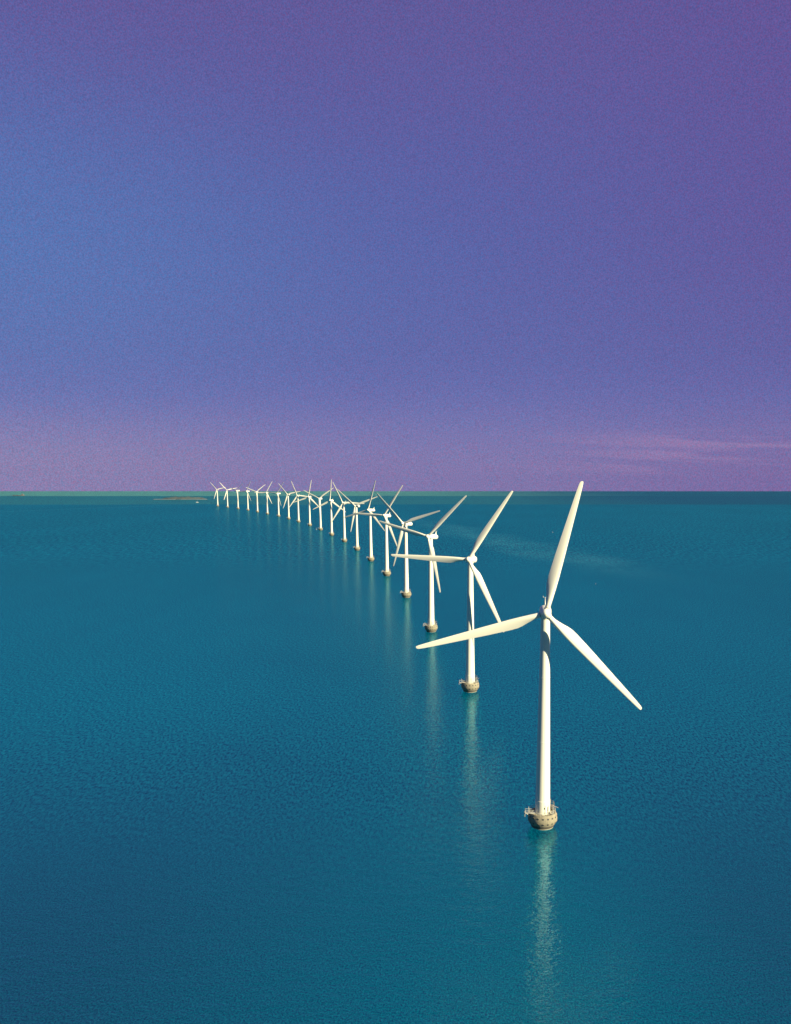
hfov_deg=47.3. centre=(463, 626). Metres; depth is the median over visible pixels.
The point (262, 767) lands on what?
sea
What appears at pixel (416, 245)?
sky
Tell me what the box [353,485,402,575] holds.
wind turbine
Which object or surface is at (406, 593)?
wind turbine
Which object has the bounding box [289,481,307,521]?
wind turbine
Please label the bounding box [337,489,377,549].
wind turbine
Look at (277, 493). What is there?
wind turbine
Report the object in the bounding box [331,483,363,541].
wind turbine
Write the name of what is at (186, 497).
island
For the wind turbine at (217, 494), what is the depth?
3473.26 m
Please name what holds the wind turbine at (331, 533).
in the sea
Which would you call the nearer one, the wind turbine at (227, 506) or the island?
the wind turbine at (227, 506)
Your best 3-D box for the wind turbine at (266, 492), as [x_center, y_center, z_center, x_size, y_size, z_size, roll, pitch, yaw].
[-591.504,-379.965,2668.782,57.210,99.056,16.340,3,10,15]
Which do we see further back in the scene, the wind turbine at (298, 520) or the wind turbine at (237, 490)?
the wind turbine at (237, 490)
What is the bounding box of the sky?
[0,0,790,490]
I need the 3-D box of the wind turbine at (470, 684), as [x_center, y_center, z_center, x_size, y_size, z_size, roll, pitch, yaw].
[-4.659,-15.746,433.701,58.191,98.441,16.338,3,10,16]
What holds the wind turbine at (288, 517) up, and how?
in the sea
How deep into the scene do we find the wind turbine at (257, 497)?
2824.60 m
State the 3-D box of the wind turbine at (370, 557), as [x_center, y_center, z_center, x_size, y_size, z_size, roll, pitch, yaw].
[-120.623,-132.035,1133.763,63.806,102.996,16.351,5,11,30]
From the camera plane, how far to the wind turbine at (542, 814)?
255.01 m
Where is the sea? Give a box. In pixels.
[0,491,790,1023]
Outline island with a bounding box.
[163,496,204,498]
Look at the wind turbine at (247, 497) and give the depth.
2994.78 m
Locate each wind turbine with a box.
[210,482,225,505]
[220,483,234,507]
[231,483,242,508]
[238,481,250,510]
[246,484,265,511]
[254,482,271,513]
[268,483,282,516]
[278,483,299,518]
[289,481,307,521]
[293,480,317,525]
[304,488,332,529]
[314,479,342,535]
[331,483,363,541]
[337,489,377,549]
[344,480,384,560]
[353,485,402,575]
[377,493,439,597]
[379,496,465,631]
[391,491,512,692]
[416,481,641,829]
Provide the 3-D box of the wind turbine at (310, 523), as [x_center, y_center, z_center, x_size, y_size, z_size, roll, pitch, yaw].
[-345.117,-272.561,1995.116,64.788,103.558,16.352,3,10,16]
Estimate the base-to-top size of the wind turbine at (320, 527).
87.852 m
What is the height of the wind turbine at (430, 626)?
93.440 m

